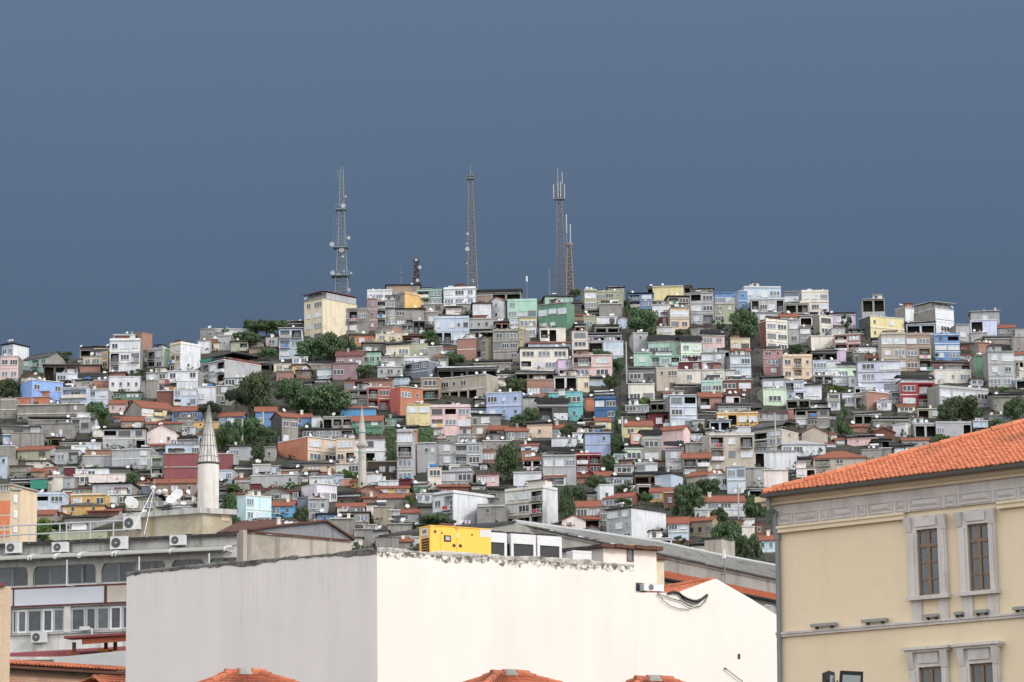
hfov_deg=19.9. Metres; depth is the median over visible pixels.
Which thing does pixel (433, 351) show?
shed
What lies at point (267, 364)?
shed
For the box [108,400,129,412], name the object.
house
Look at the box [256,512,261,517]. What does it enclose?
window
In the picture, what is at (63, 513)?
house
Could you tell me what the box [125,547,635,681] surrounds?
blank walled building
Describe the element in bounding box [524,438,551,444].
shed
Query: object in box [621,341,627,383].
street lamp
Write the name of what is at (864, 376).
window
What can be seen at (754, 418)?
window
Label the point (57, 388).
window
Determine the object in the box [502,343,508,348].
window
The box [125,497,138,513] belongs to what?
satellite dish
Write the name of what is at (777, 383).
window
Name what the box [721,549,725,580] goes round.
wall lamp
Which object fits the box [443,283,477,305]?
house
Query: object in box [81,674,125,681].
tile hood
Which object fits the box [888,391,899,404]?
house
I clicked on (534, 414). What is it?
tree
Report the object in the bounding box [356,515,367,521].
window
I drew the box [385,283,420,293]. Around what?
house
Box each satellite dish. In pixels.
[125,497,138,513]
[166,495,175,508]
[171,489,182,504]
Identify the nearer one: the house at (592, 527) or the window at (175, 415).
the house at (592, 527)
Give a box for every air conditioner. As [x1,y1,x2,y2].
[5,542,21,554]
[31,631,47,643]
[52,542,68,552]
[110,536,128,550]
[123,516,141,530]
[169,535,186,546]
[640,583,663,592]
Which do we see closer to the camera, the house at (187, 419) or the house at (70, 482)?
the house at (70, 482)
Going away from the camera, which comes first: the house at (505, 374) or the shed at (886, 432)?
the shed at (886, 432)
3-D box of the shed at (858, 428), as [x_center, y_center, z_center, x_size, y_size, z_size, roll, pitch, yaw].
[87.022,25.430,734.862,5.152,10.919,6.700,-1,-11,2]
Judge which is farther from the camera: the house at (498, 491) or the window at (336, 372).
the window at (336, 372)
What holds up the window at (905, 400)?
in the apartment building at (912, 391)
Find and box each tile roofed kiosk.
[198,668,298,681]
[463,669,562,681]
[626,675,684,681]
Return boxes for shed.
[0,441,18,458]
[8,478,52,491]
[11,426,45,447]
[14,391,52,403]
[24,458,56,467]
[28,415,75,424]
[30,468,45,477]
[37,509,59,525]
[42,364,79,380]
[46,433,65,445]
[47,471,63,491]
[48,523,106,540]
[58,438,102,445]
[59,379,70,386]
[63,467,76,476]
[63,491,73,502]
[71,442,89,453]
[77,371,109,379]
[78,362,101,371]
[78,452,111,466]
[79,345,95,357]
[85,439,102,448]
[85,445,111,454]
[86,504,123,515]
[92,426,106,436]
[93,344,109,350]
[94,377,108,388]
[103,465,132,473]
[108,370,128,375]
[129,509,148,512]
[136,332,151,349]
[139,470,150,475]
[140,485,151,493]
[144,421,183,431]
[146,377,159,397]
[148,439,170,450]
[155,449,165,455]
[155,506,170,510]
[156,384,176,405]
[177,436,201,443]
[193,419,220,428]
[195,498,225,504]
[197,337,211,353]
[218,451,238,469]
[219,478,227,485]
[219,488,227,494]
[230,492,243,496]
[233,465,252,474]
[234,520,354,560]
[235,481,250,494]
[248,347,278,353]
[250,483,260,488]
[257,517,271,519]
[259,361,281,369]
[287,319,303,326]
[294,472,310,481]
[297,497,308,510]
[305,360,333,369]
[309,472,333,483]
[311,416,322,426]
[313,377,332,382]
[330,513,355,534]
[334,474,344,485]
[337,491,360,499]
[339,406,377,415]
[341,478,351,485]
[350,475,357,487]
[353,524,372,546]
[361,492,375,502]
[366,468,375,473]
[366,506,373,517]
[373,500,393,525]
[375,532,399,547]
[378,476,398,485]
[378,489,412,507]
[378,519,775,602]
[386,415,404,421]
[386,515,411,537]
[387,374,412,384]
[395,424,418,433]
[396,476,413,486]
[399,535,414,548]
[410,381,420,385]
[410,536,418,547]
[411,480,429,492]
[413,522,427,528]
[417,506,432,516]
[427,342,443,361]
[435,351,449,365]
[435,440,449,444]
[436,366,497,376]
[437,484,470,491]
[446,435,457,442]
[470,328,493,337]
[472,359,512,369]
[476,288,522,299]
[477,295,493,301]
[481,433,511,449]
[493,318,509,328]
[511,362,519,368]
[514,370,554,379]
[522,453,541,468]
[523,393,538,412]
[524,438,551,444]
[527,338,570,348]
[542,473,566,485]
[548,392,558,397]
[549,302,582,310]
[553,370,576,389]
[555,520,571,533]
[558,390,564,395]
[573,322,585,330]
[574,310,591,320]
[576,470,590,483]
[577,422,590,431]
[578,418,593,424]
[579,515,601,526]
[582,310,598,315]
[582,425,605,431]
[583,394,594,399]
[583,398,593,410]
[589,375,605,385]
[592,324,619,331]
[592,389,614,395]
[592,467,612,484]
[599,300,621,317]
[606,286,624,291]
[616,316,629,328]
[620,413,645,419]
[632,471,666,483]
[633,484,650,493]
[646,284,691,299]
[647,530,671,542]
[648,399,664,410]
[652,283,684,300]
[654,460,665,466]
[672,540,691,545]
[674,383,697,391]
[685,438,702,452]
[689,287,713,292]
[690,541,704,549]
[691,419,704,430]
[697,411,716,420]
[704,427,715,434]
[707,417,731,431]
[716,403,752,411]
[717,346,730,356]
[729,520,754,537]
[744,488,763,495]
[745,467,754,486]
[754,450,796,468]
[762,469,788,487]
[784,408,794,418]
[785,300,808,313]
[786,396,810,408]
[797,456,812,466]
[798,313,813,325]
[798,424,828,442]
[806,312,826,318]
[806,348,837,359]
[807,335,833,348]
[807,401,827,407]
[829,413,836,418]
[837,349,845,361]
[849,328,863,334]
[850,421,868,432]
[851,410,882,424]
[854,396,861,408]
[859,444,881,458]
[860,294,884,317]
[865,352,878,360]
[869,415,911,425]
[870,434,891,447]
[871,425,895,439]
[871,440,882,447]
[878,446,891,456]
[886,443,917,449]
[895,302,913,320]
[899,437,929,446]
[904,320,934,334]
[911,417,935,436]
[969,319,996,335]
[970,329,987,341]
[971,418,987,428]
[982,335,1014,344]
[986,411,1009,421]
[1010,334,1023,350]
[1014,329,1023,336]
[1015,379,1023,388]
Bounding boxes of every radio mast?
[330,166,351,294]
[412,251,421,283]
[465,165,477,288]
[553,168,565,294]
[565,214,573,294]
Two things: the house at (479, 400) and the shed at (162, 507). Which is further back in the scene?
the house at (479, 400)
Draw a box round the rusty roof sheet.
[219,519,281,535]
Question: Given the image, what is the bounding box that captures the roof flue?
[276,517,280,524]
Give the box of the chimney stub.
[656,556,666,583]
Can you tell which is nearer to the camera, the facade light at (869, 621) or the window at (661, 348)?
the facade light at (869, 621)
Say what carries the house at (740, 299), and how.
on the hill ground
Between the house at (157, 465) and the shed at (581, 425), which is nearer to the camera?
the house at (157, 465)
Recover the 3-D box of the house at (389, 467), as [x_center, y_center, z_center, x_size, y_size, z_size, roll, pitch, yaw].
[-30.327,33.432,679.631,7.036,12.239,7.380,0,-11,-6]
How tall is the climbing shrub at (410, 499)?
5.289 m
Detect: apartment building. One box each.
[109,335,143,373]
[168,340,200,370]
[200,352,261,384]
[278,325,304,358]
[302,291,356,338]
[366,295,377,330]
[377,295,395,326]
[396,427,415,479]
[413,429,417,471]
[430,403,470,438]
[492,327,518,361]
[504,479,557,523]
[540,447,577,484]
[570,329,587,354]
[603,502,667,537]
[637,429,662,461]
[663,441,683,471]
[665,390,696,429]
[675,336,702,361]
[689,288,713,324]
[700,329,725,351]
[705,428,754,471]
[751,421,798,450]
[760,316,787,349]
[762,346,782,375]
[855,358,900,392]
[878,330,906,370]
[894,375,934,406]
[905,332,931,370]
[913,301,955,332]
[930,332,959,360]
[982,345,1014,386]
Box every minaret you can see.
[197,405,219,507]
[356,409,367,487]
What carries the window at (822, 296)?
in the house at (817, 300)
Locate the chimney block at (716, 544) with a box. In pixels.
[703,537,734,569]
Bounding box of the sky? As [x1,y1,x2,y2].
[0,0,1023,359]
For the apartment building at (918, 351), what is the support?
on the hill ground
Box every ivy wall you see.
[385,426,396,460]
[417,427,433,441]
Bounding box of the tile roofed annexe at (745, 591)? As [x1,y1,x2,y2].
[664,570,775,613]
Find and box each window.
[0,567,12,586]
[1,371,7,376]
[2,359,7,364]
[3,438,10,443]
[10,359,16,364]
[10,371,16,376]
[10,611,11,633]
[12,610,16,633]
[13,567,27,586]
[17,610,26,632]
[27,609,42,632]
[34,384,39,389]
[34,566,50,585]
[37,506,47,509]
[38,451,44,456]
[42,609,52,631]
[50,565,65,584]
[51,496,62,501]
[53,608,63,631]
[55,386,60,391]
[57,375,65,380]
[57,454,63,460]
[68,375,76,379]
[68,564,81,583]
[70,490,83,492]
[71,391,79,394]
[71,455,76,462]
[71,607,85,630]
[76,476,88,482]
[81,423,88,428]
[82,564,95,583]
[85,607,96,630]
[92,359,98,363]
[96,497,103,503]
[96,606,109,629]
[100,391,105,395]
[102,563,118,582]
[107,489,115,493]
[110,497,116,502]
[110,606,121,629]
[112,343,117,348]
[118,431,129,436]
[119,497,125,502]
[119,562,134,581]
[121,343,128,348]
[121,354,128,359]
[121,365,128,370]
[122,606,125,628]
[126,393,138,397]
[131,365,138,370]
[132,343,137,348]
[135,422,140,426]
[136,430,141,435]
[140,450,146,455]
[140,459,146,464]
[141,561,151,569]
[143,409,151,413]
[143,501,155,507]
[152,561,165,567]
[153,459,159,465]
[169,373,175,378]
[171,485,177,491]
[172,560,187,566]
[173,413,178,418]
[180,382,185,387]
[182,391,187,395]
[188,559,203,564]
[189,382,196,387]
[190,372,195,377]
[190,413,196,418]
[192,447,198,452]
[199,394,204,398]
[210,365,215,371]
[210,558,221,562]
[215,331,223,336]
[219,473,224,478]
[221,387,226,392]
[222,557,236,561]
[225,379,234,384]
[226,473,231,479]
[230,450,238,455]
[247,498,253,505]
[247,512,252,518]
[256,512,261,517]
[269,339,274,343]
[271,494,278,498]
[272,508,279,513]
[277,365,282,369]
[280,351,288,355]
[281,494,289,498]
[283,421,288,426]
[283,435,288,440]
[291,421,296,427]
[294,332,299,337]
[303,431,312,436]
[307,466,319,469]
[310,440,321,447]
[310,453,320,459]
[310,502,315,508]
[314,301,321,307]
[314,312,321,317]
[314,322,321,328]
[314,333,321,338]
[316,431,325,436]
[318,370,323,375]
[324,492,329,499]
[325,370,330,375]
[325,455,335,459]
[328,442,332,448]
[329,431,338,435]
[331,493,335,499]
[334,369,343,374]
[337,454,343,459]
[338,441,352,447]
[338,466,344,471]
[345,383,352,388]
[349,325,356,330]
[349,465,357,471]
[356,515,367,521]
[358,313,365,318]
[359,399,366,403]
[367,441,373,447]
[370,356,374,361]
[371,476,377,481]
[376,294,382,298]
[379,390,388,395]
[379,466,385,471]
[380,403,385,408]
[387,302,393,306]
[389,361,394,365]
[389,466,394,471]
[394,489,406,492]
[397,311,403,315]
[397,320,403,324]
[397,435,411,442]
[398,460,411,466]
[399,349,407,353]
[399,473,410,478]
[400,448,408,455]
[401,391,410,397]
[408,407,416,412]
[412,364,418,369]
[420,348,426,353]
[420,407,428,412]
[424,380,436,385]
[425,392,433,398]
[428,316,433,320]
[429,470,439,475]
[431,292,439,295]
[431,299,439,302]
[432,409,441,414]
[434,430,440,435]
[435,306,440,310]
[435,500,440,507]
[442,382,448,387]
[442,474,454,480]
[443,445,449,450]
[444,291,452,295]
[444,457,450,462]
[445,299,453,303]
[445,419,455,424]
[449,322,454,327]
[455,290,463,294]
[455,298,463,303]
[458,409,469,414]
[458,420,469,425]
[458,458,464,464]
[458,474,470,480]
[460,380,465,385]
[469,445,479,451]
[469,456,479,462]
[473,417,476,424]
[476,428,482,433]
[478,476,486,482]
[481,417,488,422]
[482,453,493,459]
[487,396,496,402]
[494,343,500,348]
[496,333,501,338]
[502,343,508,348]
[506,333,516,338]
[508,311,515,315]
[508,432,514,437]
[508,493,513,500]
[508,506,514,513]
[510,320,518,324]
[510,343,516,348]
[511,353,516,357]
[518,312,526,316]
[518,433,526,437]
[518,504,528,512]
[519,492,528,499]
[520,320,535,325]
[522,351,534,356]
[527,388,539,393]
[528,311,535,315]
[533,362,543,367]
[536,492,541,499]
[537,505,541,512]
[538,310,547,316]
[538,351,550,356]
[542,387,552,392]
[542,415,549,420]
[544,460,552,466]
[545,362,554,367]
[549,308,556,313]
[554,351,566,356]
[554,413,567,419]
[555,460,563,466]
[557,308,566,314]
[566,460,574,466]
[568,396,580,401]
[574,333,585,337]
[574,342,585,346]
[577,370,588,374]
[577,466,587,471]
[577,509,586,515]
[579,360,587,363]
[585,293,596,298]
[585,302,595,307]
[589,509,598,514]
[590,466,599,470]
[591,458,597,463]
[595,401,604,406]
[596,358,607,363]
[596,369,607,374]
[597,294,604,298]
[600,513,605,520]
[604,349,622,355]
[606,293,612,297]
[606,400,615,406]
[606,499,616,505]
[607,512,617,518]
[608,411,613,416]
[614,480,621,483]
[615,454,623,459]
[615,522,621,529]
[617,467,631,472]
[622,510,627,516]
[626,407,635,410]
[627,428,633,433]
[627,452,641,458]
[630,373,640,378]
[630,393,639,398]
[633,435,639,440]
[636,465,644,469]
[636,583,641,590]
[638,406,646,410]
[642,295,650,298]
[642,302,651,305]
[643,393,652,398]
[644,373,653,378]
[645,441,658,446]
[645,453,658,458]
[649,347,657,352]
[652,493,659,498]
[656,418,661,423]
[656,478,661,484]
[660,328,671,332]
[660,347,668,350]
[661,358,669,363]
[667,463,681,469]
[668,370,676,375]
[669,525,677,529]
[670,382,675,387]
[671,311,688,316]
[671,322,678,326]
[671,398,682,403]
[671,409,681,414]
[671,452,677,457]
[672,421,682,425]
[680,298,687,302]
[680,524,686,528]
[683,345,688,349]
[685,409,695,414]
[685,421,691,426]
[685,469,695,473]
[687,374,691,379]
[691,306,700,310]
[692,345,700,350]
[702,355,712,360]
[702,385,710,390]
[703,295,711,300]
[703,306,712,310]
[703,338,711,342]
[703,348,712,351]
[705,317,710,322]
[708,503,717,507]
[711,439,718,446]
[713,385,721,390]
[713,452,719,456]
[714,373,722,378]
[715,297,724,302]
[715,316,723,320]
[715,354,721,359]
[716,338,721,342]
[721,503,730,507]
[724,383,735,388]
[725,297,734,302]
[726,371,733,375]
[728,438,735,444]
[728,470,735,476]
[729,451,735,457]
[731,358,739,363]
[737,470,744,476]
[737,483,744,489]
[738,383,750,388]
[738,429,748,431]
[739,416,746,421]
[741,343,748,348]
[741,358,749,363]
[741,451,752,457]
[742,370,749,374]
[743,439,750,446]
[749,416,756,421]
[758,291,767,295]
[760,304,766,309]
[763,381,772,386]
[765,351,770,355]
[767,323,775,328]
[767,333,775,338]
[767,360,779,364]
[769,304,774,308]
[769,396,781,401]
[769,431,779,436]
[769,439,780,443]
[770,291,779,295]
[774,381,783,386]
[778,324,786,329]
[778,334,786,339]
[778,344,786,348]
[783,446,791,449]
[784,296,798,302]
[785,360,790,364]
[785,371,790,376]
[789,324,797,328]
[791,336,796,340]
[794,446,802,452]
[795,383,802,388]
[797,420,805,424]
[798,470,803,474]
[800,329,809,333]
[801,337,807,341]
[807,390,818,395]
[808,419,816,424]
[811,294,818,298]
[812,304,818,308]
[813,363,825,368]
[818,461,827,465]
[820,294,827,298]
[820,410,826,415]
[821,304,827,308]
[821,318,830,323]
[821,328,829,332]
[827,362,836,367]
[831,403,837,407]
[835,378,845,382]
[836,459,842,463]
[837,317,846,321]
[838,371,847,375]
[844,397,853,402]
[849,336,859,340]
[862,364,873,369]
[862,374,874,379]
[863,384,875,389]
[880,363,899,369]
[881,338,892,344]
[881,403,886,407]
[884,373,895,378]
[884,384,895,389]
[885,350,890,355]
[893,397,897,403]
[894,338,904,343]
[895,350,904,355]
[900,362,905,367]
[900,407,912,410]
[903,386,914,390]
[903,398,915,403]
[906,338,916,343]
[907,350,916,355]
[907,363,917,367]
[918,528,939,595]
[919,338,928,343]
[919,387,927,392]
[919,399,927,405]
[920,666,941,681]
[935,345,946,349]
[936,313,952,320]
[937,428,944,433]
[938,374,943,379]
[940,391,950,396]
[941,326,948,331]
[948,345,958,349]
[949,353,959,357]
[953,391,962,396]
[960,332,965,336]
[960,374,969,379]
[968,523,989,590]
[971,663,992,681]
[977,393,987,399]
[990,379,1000,384]
[992,367,997,371]
[998,329,1005,333]
[1001,355,1013,361]
[1003,379,1013,383]
[1005,367,1010,371]
[1014,356,1022,359]
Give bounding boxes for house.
[0,339,29,359]
[0,352,23,379]
[0,396,20,418]
[0,425,35,433]
[0,455,17,478]
[2,434,10,444]
[9,465,34,477]
[9,659,125,681]
[16,446,57,459]
[17,400,86,423]
[19,372,44,381]
[20,376,63,403]
[23,351,66,372]
[35,420,77,439]
[37,489,69,511]
[43,467,57,477]
[54,445,82,463]
[56,368,77,381]
[59,508,67,520]
[61,383,90,404]
[61,497,109,515]
[62,515,115,528]
[63,477,78,490]
[63,488,91,493]
[70,417,91,432]
[71,379,78,386]
[71,493,109,505]
[73,470,126,484]
[75,377,93,387]
[75,465,109,473]
[76,409,99,428]
[83,350,105,363]
[90,386,112,407]
[90,478,141,494]
[101,351,109,368]
[101,423,147,448]
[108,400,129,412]
[108,487,130,505]
[109,376,141,391]
[111,445,157,468]
[112,391,142,399]
[112,412,125,422]
[113,331,135,337]
[120,416,145,426]
[123,400,172,420]
[124,494,165,510]
[135,477,146,484]
[140,477,152,482]
[141,381,145,397]
[143,353,147,364]
[146,367,167,379]
[146,422,181,446]
[147,344,169,367]
[150,456,163,477]
[151,478,197,494]
[157,378,171,389]
[161,492,181,506]
[163,448,198,478]
[165,440,200,452]
[167,368,203,388]
[170,403,203,421]
[173,386,197,405]
[173,501,191,509]
[177,414,196,425]
[180,490,197,505]
[181,426,200,435]
[197,383,216,403]
[200,326,214,339]
[206,336,219,349]
[215,327,248,338]
[216,385,235,404]
[217,412,246,424]
[218,332,234,349]
[219,470,238,483]
[224,374,247,387]
[227,442,252,460]
[229,338,249,351]
[234,473,249,483]
[237,489,271,520]
[249,340,264,346]
[249,472,272,480]
[251,474,302,487]
[252,459,271,474]
[254,406,277,426]
[261,484,292,500]
[263,446,277,460]
[265,334,277,346]
[269,408,299,442]
[271,496,296,517]
[272,465,280,474]
[273,359,297,371]
[276,368,294,380]
[278,433,335,460]
[280,464,303,473]
[284,520,299,536]
[287,490,299,499]
[289,459,339,471]
[291,364,310,373]
[292,353,308,363]
[294,410,312,425]
[295,366,312,377]
[300,425,355,438]
[301,483,337,501]
[304,381,314,385]
[307,493,328,512]
[308,470,321,475]
[308,510,320,520]
[315,508,346,521]
[316,365,331,377]
[318,468,337,475]
[322,412,351,427]
[332,359,359,379]
[335,348,365,365]
[335,433,355,462]
[335,458,357,474]
[335,502,365,512]
[339,506,370,524]
[343,378,395,391]
[346,307,369,334]
[348,331,375,345]
[348,533,364,547]
[349,383,368,406]
[350,415,385,433]
[352,483,382,499]
[353,437,386,462]
[361,341,385,354]
[363,524,377,529]
[365,349,383,364]
[366,458,396,476]
[366,470,381,484]
[367,289,393,299]
[367,383,389,409]
[373,525,390,543]
[374,330,405,341]
[375,323,402,333]
[375,485,410,492]
[377,364,402,377]
[380,354,403,370]
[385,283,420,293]
[385,305,425,326]
[385,341,410,355]
[385,414,396,427]
[389,509,400,514]
[390,385,423,414]
[392,291,423,307]
[397,504,420,521]
[401,323,413,333]
[402,333,421,342]
[403,340,427,355]
[404,353,427,362]
[404,358,438,378]
[405,400,430,425]
[412,318,424,333]
[415,489,432,503]
[417,287,443,305]
[417,442,437,472]
[421,374,441,400]
[423,300,444,313]
[425,308,438,324]
[427,464,441,490]
[431,489,494,525]
[434,316,469,344]
[437,356,448,365]
[438,442,455,465]
[440,371,498,397]
[442,466,475,483]
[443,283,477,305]
[443,348,454,353]
[444,306,461,314]
[448,464,459,470]
[454,437,483,465]
[456,301,470,313]
[457,333,476,359]
[457,427,475,442]
[460,519,471,524]
[469,315,498,328]
[469,481,486,489]
[470,302,491,317]
[471,404,486,413]
[471,411,501,424]
[471,421,487,437]
[473,396,485,404]
[475,473,499,486]
[476,497,507,523]
[477,334,492,359]
[478,463,489,469]
[482,445,496,462]
[486,388,523,419]
[486,486,507,502]
[487,425,507,438]
[489,297,506,318]
[495,370,514,377]
[498,376,505,385]
[503,423,529,440]
[507,298,537,318]
[509,317,518,327]
[513,467,541,485]
[517,343,569,369]
[518,329,529,346]
[519,317,536,328]
[520,440,540,451]
[521,447,535,463]
[523,375,553,396]
[525,323,536,337]
[525,420,553,437]
[534,398,569,422]
[538,299,574,329]
[538,325,565,341]
[542,293,574,303]
[551,435,577,446]
[552,421,564,436]
[555,356,575,375]
[556,514,586,528]
[565,388,582,420]
[571,429,582,442]
[572,350,612,376]
[575,500,601,515]
[576,450,601,474]
[577,373,589,391]
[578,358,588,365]
[580,287,596,309]
[581,428,611,455]
[583,313,595,330]
[584,525,602,531]
[585,490,596,499]
[588,332,622,340]
[588,338,601,354]
[593,417,611,428]
[594,395,616,419]
[594,484,613,504]
[596,313,617,323]
[597,289,623,307]
[599,505,609,525]
[601,335,623,358]
[602,488,640,505]
[611,451,626,462]
[611,472,634,484]
[613,459,633,473]
[620,443,642,461]
[621,417,653,437]
[625,398,649,412]
[627,366,657,381]
[627,483,638,490]
[628,291,653,308]
[628,380,654,404]
[629,329,647,351]
[629,432,641,443]
[633,349,650,365]
[634,459,657,470]
[646,412,669,426]
[647,335,681,354]
[649,487,675,501]
[650,351,680,365]
[652,300,670,316]
[652,469,684,486]
[654,364,677,390]
[656,324,674,334]
[657,312,667,323]
[660,425,691,451]
[661,387,670,398]
[663,492,675,507]
[664,293,689,313]
[666,516,690,539]
[667,303,689,328]
[678,357,701,369]
[678,366,700,383]
[681,452,711,475]
[685,466,724,483]
[688,326,710,335]
[689,512,720,536]
[690,428,704,441]
[692,492,745,516]
[697,389,722,409]
[698,436,705,451]
[701,350,724,369]
[701,362,724,379]
[701,375,722,392]
[707,470,725,489]
[713,292,735,303]
[714,303,734,323]
[715,409,757,425]
[722,375,752,392]
[722,391,741,402]
[724,369,735,377]
[725,462,745,493]
[726,349,750,377]
[727,334,749,348]
[730,348,750,354]
[735,291,747,309]
[736,426,750,431]
[740,282,780,299]
[741,518,754,525]
[749,296,783,312]
[752,523,763,533]
[754,467,763,487]
[756,309,780,322]
[756,386,786,405]
[757,530,774,552]
[758,412,788,420]
[759,376,784,388]
[777,441,826,455]
[778,311,797,319]
[780,353,812,379]
[783,291,800,304]
[784,377,803,399]
[787,318,798,344]
[788,470,795,476]
[794,405,830,427]
[794,461,815,477]
[799,289,828,311]
[799,324,810,344]
[804,382,822,399]
[809,373,833,383]
[810,451,866,473]
[812,357,826,374]
[813,312,832,334]
[824,442,836,447]
[826,311,856,328]
[826,357,837,375]
[826,390,839,409]
[827,327,844,335]
[828,428,837,439]
[830,374,847,385]
[832,438,846,445]
[834,331,860,352]
[836,362,856,375]
[842,389,853,406]
[845,434,877,445]
[848,370,856,386]
[849,348,865,361]
[851,383,866,392]
[853,389,889,409]
[855,343,876,352]
[859,315,904,337]
[871,337,877,351]
[875,398,891,410]
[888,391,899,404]
[891,447,905,452]
[893,423,911,436]
[895,404,916,412]
[911,405,937,417]
[927,385,988,407]
[928,364,971,383]
[929,359,969,370]
[934,420,971,436]
[949,324,969,341]
[960,341,974,350]
[960,354,971,359]
[967,378,984,385]
[968,308,1000,324]
[969,353,982,377]
[970,339,997,354]
[987,392,1023,411]
[997,324,1015,334]
[1014,348,1023,363]
[1014,360,1023,378]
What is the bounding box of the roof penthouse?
[87,508,236,537]
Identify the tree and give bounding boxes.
[0,378,20,397]
[37,517,52,541]
[51,522,68,539]
[58,351,73,363]
[77,453,82,467]
[86,400,110,426]
[125,472,138,482]
[130,369,145,375]
[197,401,221,412]
[215,426,228,450]
[218,419,244,450]
[219,491,239,523]
[221,328,242,340]
[224,388,250,411]
[225,483,242,492]
[236,371,271,414]
[240,416,260,442]
[241,330,261,346]
[243,319,258,333]
[250,442,264,463]
[254,319,283,336]
[254,424,278,445]
[257,348,277,360]
[273,378,303,409]
[277,320,289,329]
[289,389,309,412]
[292,506,308,521]
[293,338,322,359]
[294,383,352,415]
[315,330,344,360]
[343,333,356,349]
[355,364,374,378]
[417,512,456,525]
[421,330,438,338]
[424,338,437,345]
[441,351,466,365]
[494,440,519,480]
[505,376,526,392]
[510,414,532,426]
[521,407,540,420]
[558,484,576,523]
[559,423,577,436]
[569,289,580,299]
[572,486,585,499]
[586,474,607,489]
[592,348,612,353]
[602,373,620,389]
[602,454,615,470]
[610,434,623,450]
[613,357,624,373]
[614,409,621,434]
[614,497,632,506]
[616,484,630,492]
[624,289,630,315]
[624,306,660,335]
[639,491,653,504]
[670,481,705,516]
[674,536,686,544]
[675,329,684,334]
[694,478,721,495]
[698,423,703,430]
[710,507,727,521]
[710,519,741,556]
[711,319,725,328]
[728,307,758,338]
[737,533,762,559]
[742,495,766,521]
[788,344,803,353]
[836,399,853,436]
[840,313,852,331]
[937,404,958,420]
[943,394,983,420]
[988,419,1004,426]
[1002,395,1023,420]
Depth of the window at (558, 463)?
666.09 m
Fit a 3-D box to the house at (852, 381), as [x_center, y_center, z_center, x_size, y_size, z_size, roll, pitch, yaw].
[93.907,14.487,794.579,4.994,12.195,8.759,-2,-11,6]
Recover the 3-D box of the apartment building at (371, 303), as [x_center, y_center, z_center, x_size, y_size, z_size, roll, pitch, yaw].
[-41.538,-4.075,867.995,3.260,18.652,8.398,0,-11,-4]
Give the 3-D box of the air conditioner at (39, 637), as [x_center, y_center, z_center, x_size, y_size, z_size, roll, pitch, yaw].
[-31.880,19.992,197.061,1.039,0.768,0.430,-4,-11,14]
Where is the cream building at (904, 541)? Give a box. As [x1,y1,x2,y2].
[755,418,1023,681]
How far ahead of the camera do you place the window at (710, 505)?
625.12 m
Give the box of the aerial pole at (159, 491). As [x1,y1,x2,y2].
[133,479,167,533]
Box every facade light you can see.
[810,622,837,628]
[861,618,888,624]
[923,613,939,619]
[953,611,963,616]
[973,609,988,615]
[1012,606,1023,611]
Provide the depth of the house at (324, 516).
616.99 m
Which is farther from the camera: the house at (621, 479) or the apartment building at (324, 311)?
the apartment building at (324, 311)
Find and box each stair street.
[616,333,626,435]
[750,335,762,408]
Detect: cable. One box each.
[657,593,707,607]
[667,591,707,601]
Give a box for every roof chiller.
[491,530,506,555]
[504,532,535,555]
[531,534,561,557]
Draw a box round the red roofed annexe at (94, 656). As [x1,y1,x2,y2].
[10,646,125,671]
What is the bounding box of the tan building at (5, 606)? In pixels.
[0,582,10,681]
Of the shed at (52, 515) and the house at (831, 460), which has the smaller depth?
the shed at (52, 515)
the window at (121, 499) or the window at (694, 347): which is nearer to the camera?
the window at (121, 499)
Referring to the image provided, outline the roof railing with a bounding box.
[0,520,123,542]
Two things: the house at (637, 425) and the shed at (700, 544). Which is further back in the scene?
the house at (637, 425)
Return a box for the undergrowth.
[0,299,1023,561]
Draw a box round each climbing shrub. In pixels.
[285,482,300,489]
[337,469,357,478]
[352,542,363,549]
[403,494,417,507]
[638,397,649,404]
[827,384,846,392]
[934,433,949,441]
[998,386,1009,391]
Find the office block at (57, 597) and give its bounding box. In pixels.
[0,531,238,659]
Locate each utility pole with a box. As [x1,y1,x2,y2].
[618,416,626,440]
[733,484,743,518]
[771,412,776,449]
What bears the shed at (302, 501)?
on the hill ground
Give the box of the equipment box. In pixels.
[566,550,591,559]
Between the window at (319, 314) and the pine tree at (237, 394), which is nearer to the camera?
the pine tree at (237, 394)
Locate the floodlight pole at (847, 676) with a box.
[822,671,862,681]
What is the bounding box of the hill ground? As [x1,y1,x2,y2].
[0,300,1023,578]
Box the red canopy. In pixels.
[64,633,125,653]
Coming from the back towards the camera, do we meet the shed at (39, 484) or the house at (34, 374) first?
the house at (34, 374)
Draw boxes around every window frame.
[444,535,450,541]
[627,549,633,561]
[634,580,644,592]
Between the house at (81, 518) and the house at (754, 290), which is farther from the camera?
the house at (754, 290)
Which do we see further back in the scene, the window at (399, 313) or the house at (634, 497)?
the window at (399, 313)
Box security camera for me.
[79,626,92,634]
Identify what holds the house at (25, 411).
on the hill ground
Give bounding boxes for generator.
[418,523,491,554]
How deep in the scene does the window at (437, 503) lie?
615.43 m
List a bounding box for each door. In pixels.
[440,529,456,551]
[457,530,473,552]
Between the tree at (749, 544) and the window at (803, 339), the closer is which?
the tree at (749, 544)
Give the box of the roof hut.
[562,543,662,583]
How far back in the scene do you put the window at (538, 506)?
616.03 m
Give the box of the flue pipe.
[168,455,169,494]
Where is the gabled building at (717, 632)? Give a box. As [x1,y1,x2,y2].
[634,577,776,681]
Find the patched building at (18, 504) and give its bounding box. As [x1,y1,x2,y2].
[0,484,39,543]
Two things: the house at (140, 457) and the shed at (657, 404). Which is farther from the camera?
the shed at (657, 404)
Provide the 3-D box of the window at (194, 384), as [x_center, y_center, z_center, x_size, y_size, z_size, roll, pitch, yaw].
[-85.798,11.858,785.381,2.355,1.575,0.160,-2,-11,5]
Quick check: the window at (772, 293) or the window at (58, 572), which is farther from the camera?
the window at (772, 293)

